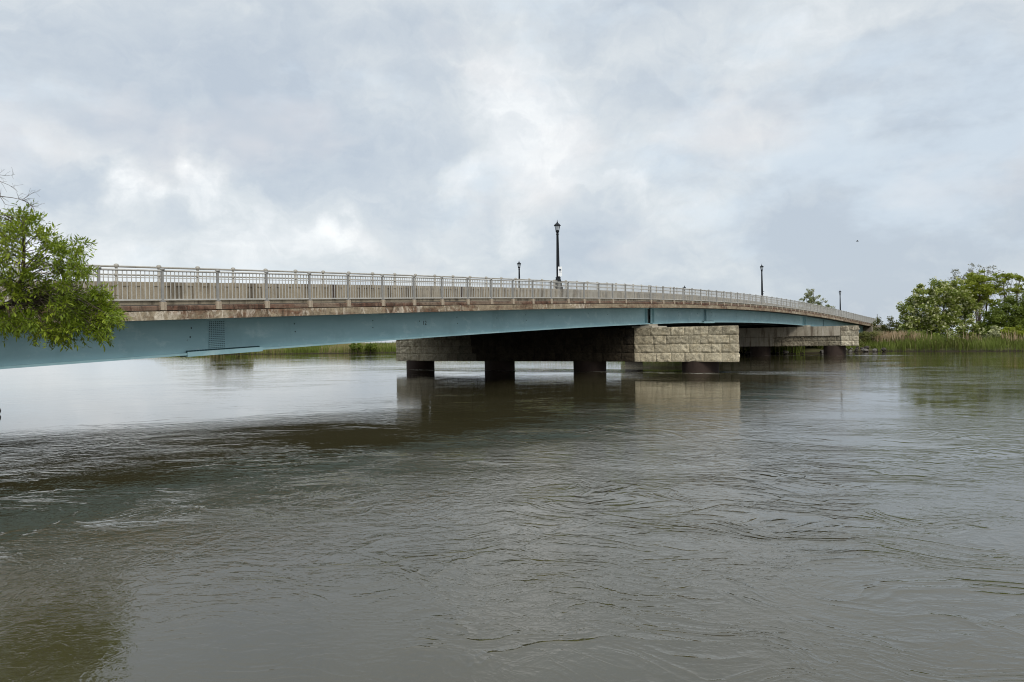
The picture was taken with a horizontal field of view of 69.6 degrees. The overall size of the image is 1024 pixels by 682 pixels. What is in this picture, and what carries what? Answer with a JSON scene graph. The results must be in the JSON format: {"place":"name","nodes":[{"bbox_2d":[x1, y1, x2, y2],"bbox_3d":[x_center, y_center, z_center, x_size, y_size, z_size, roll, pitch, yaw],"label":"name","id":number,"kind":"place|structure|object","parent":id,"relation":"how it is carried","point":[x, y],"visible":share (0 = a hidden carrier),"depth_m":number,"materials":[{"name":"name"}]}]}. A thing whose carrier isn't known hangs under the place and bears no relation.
{"place":"outdoors","nodes":[
{"label":"outdoors","id":0,"kind":"place"},
{"bbox_2d":[0,351,1023,681],"bbox_3d":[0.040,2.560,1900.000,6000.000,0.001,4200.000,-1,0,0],"label":"water","id":1,"kind":"structure","parent":0,"point":[388,517],"depth_m":10.52,"materials":[{"name":"grey liquid"}]},
{"bbox_2d":[396,324,739,372],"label":"stone pier","id":2,"kind":"structure","parent":1,"relation":"in","point":[700,349],"depth_m":59.70,"materials":[{"name":"stone"}]},
{"bbox_2d":[0,298,874,368],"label":"road bridge","id":3,"kind":"structure","parent":2,"relation":"on","point":[156,329],"depth_m":31.67,"materials":[{"name":"metal"}]},
{"bbox_2d":[0,260,858,320],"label":"concrete parapet","id":4,"kind":"structure","parent":3,"relation":"on","point":[430,291],"depth_m":32.71,"materials":[{"name":"concrete"}]},
{"bbox_2d":[554,221,562,288],"bbox_3d":[3.140,-5.944,50.571,0.628,4.760,0.628,-1,0,12],"label":"street lamp","id":5,"kind":"object","parent":4,"relation":"on","point":[557,225],"visible":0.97,"depth_m":50.48,"materials":[{"name":"black metal"}]},
{"bbox_2d":[558,267,561,275],"bbox_3d":[3.288,-4.757,50.400,0.270,0.660,0.019,-1,0,8],"label":"notice","id":6,"kind":"object","parent":5,"relation":"attached to","point":[559,271],"visible":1,"depth_m":50.39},
{"bbox_2d":[760,265,763,299],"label":"street lamp","id":7,"kind":"object","parent":4,"relation":"on","point":[761,268],"visible":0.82,"depth_m":90.45,"materials":[{"name":"black metal"}]},
{"bbox_2d":[0,265,875,323],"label":"railing fence","id":8,"kind":"object","parent":3,"relation":"on","point":[596,289],"visible":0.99,"depth_m":33.99,"materials":[{"name":"grey metal"}]},
{"bbox_2d":[739,325,859,355],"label":"stone pier","id":9,"kind":"structure","parent":1,"relation":"in","point":[831,340],"depth_m":97.99,"materials":[{"name":"stone"}]},
{"bbox_2d":[0,0,1023,343],"label":"sky","id":10,"kind":"structure","parent":0,"point":[695,144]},
{"bbox_2d":[219,329,1023,354],"bbox_3d":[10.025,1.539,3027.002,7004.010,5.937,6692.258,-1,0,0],"label":"ground","id":11,"kind":"structure","parent":0,"point":[809,349],"depth_m":115.28,"materials":[{"name":"green plant"}]},
{"bbox_2d":[0,172,132,351],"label":"oak tree","id":12,"kind":"object","parent":11,"relation":"on","point":[69,307],"visible":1,"depth_m":14.49,"materials":[{"name":"green plant"}]},
{"bbox_2d":[348,343,362,351],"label":"bank bush","id":13,"kind":"object","parent":11,"relation":"on","point":[353,346],"visible":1,"depth_m":192.87,"materials":[{"name":"green plant"}]},
{"bbox_2d":[364,343,376,352],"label":"bank bush","id":14,"kind":"object","parent":11,"relation":"on","point":[370,347],"visible":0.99,"depth_m":190.65,"materials":[{"name":"green plant"}]},
{"bbox_2d":[232,341,804,353],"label":"reeds","id":15,"kind":"object","parent":11,"relation":"on","point":[381,347],"visible":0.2,"depth_m":195.69,"materials":[{"name":"green plant"}]},
{"bbox_2d":[799,288,834,313],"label":"distant tree","id":16,"kind":"object","parent":11,"relation":"on","point":[812,299],"visible":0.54,"depth_m":209.78,"materials":[{"name":"green plant"}]},
{"bbox_2d":[849,331,882,346],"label":"bank shrub","id":17,"kind":"object","parent":11,"relation":"on","point":[863,335],"visible":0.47,"depth_m":123.23,"materials":[{"name":"green plant"}]},
{"bbox_2d":[863,325,880,335],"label":"bridge abutment","id":18,"kind":"object","parent":11,"relation":"on","point":[868,329],"visible":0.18,"depth_m":137.70,"materials":[{"name":"concrete"}]},
{"bbox_2d":[870,316,905,335],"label":"olive shrub","id":19,"kind":"object","parent":11,"relation":"on","point":[885,327],"visible":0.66,"depth_m":133.15,"materials":[{"name":"green plant"}]},
{"bbox_2d":[808,331,1023,350],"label":"reeds","id":20,"kind":"object","parent":11,"relation":"on","point":[933,342],"visible":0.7,"depth_m":112.27,"materials":[{"name":"green plant"}]},
{"bbox_2d":[901,327,946,338],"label":"dark shrub","id":21,"kind":"object","parent":11,"relation":"on","point":[913,330],"visible":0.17,"depth_m":118.64,"materials":[{"name":"green plant"}]},
{"bbox_2d":[894,276,983,334],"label":"flowering tree","id":22,"kind":"object","parent":11,"relation":"on","point":[950,294],"visible":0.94,"depth_m":124.61,"materials":[{"name":"green plant"}]},
{"bbox_2d":[872,330,1023,346],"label":"dead reeds","id":23,"kind":"object","parent":11,"relation":"on","point":[888,334],"visible":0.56,"depth_m":117.91,"materials":[{"name":"green plant"}]},
{"bbox_2d":[947,284,971,333],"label":"blue green tree","id":24,"kind":"object","parent":11,"relation":"on","point":[959,304],"visible":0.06,"depth_m":131.70,"materials":[{"name":"green plant"}]},
{"bbox_2d":[946,313,987,340],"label":"flowering shrub","id":25,"kind":"object","parent":11,"relation":"on","point":[964,327],"visible":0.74,"depth_m":113.77,"materials":[{"name":"green plant"}]},
{"bbox_2d":[955,327,989,337],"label":"undergrowth shrub","id":26,"kind":"object","parent":11,"relation":"on","point":[977,334],"visible":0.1,"depth_m":120.47,"materials":[{"name":"green plant"}]},
{"bbox_2d":[956,270,1000,320],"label":"locust tree","id":27,"kind":"object","parent":11,"relation":"on","point":[977,288],"visible":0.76,"depth_m":126.86,"materials":[{"name":"green plant"}]},
{"bbox_2d":[949,263,1007,321],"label":"bare topped tree","id":28,"kind":"object","parent":11,"relation":"on","point":[972,271],"visible":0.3,"depth_m":140.82,"materials":[{"name":"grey plant"}]},
{"bbox_2d":[980,325,1001,338],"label":"yellow shrub","id":29,"kind":"object","parent":11,"relation":"on","point":[994,330],"visible":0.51,"depth_m":112.14,"materials":[{"name":"green plant"}]},
{"bbox_2d":[975,291,1023,337],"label":"dense tree","id":30,"kind":"object","parent":11,"relation":"on","point":[1004,316],"visible":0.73,"depth_m":116.07,"materials":[{"name":"green plant"}]},
{"bbox_2d":[987,273,1023,305],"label":"open tree","id":31,"kind":"object","parent":11,"relation":"on","point":[1017,289],"visible":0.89,"depth_m":127.51,"materials":[{"name":"green plant"}]},
{"bbox_2d":[999,325,1023,339],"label":"leafy shrub","id":32,"kind":"object","parent":11,"relation":"on","point":[1019,333],"visible":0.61,"depth_m":111.20,"materials":[{"name":"green plant"}]},
{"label":"concrete parapet","id":33,"kind":"object","parent":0,"visible":0},
{"bbox_2d":[517,262,520,287],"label":"street lamp","id":34,"kind":"object","parent":33,"relation":"on","point":[519,264],"visible":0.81,"depth_m":80.57,"materials":[{"name":"black metal"}]}
]}

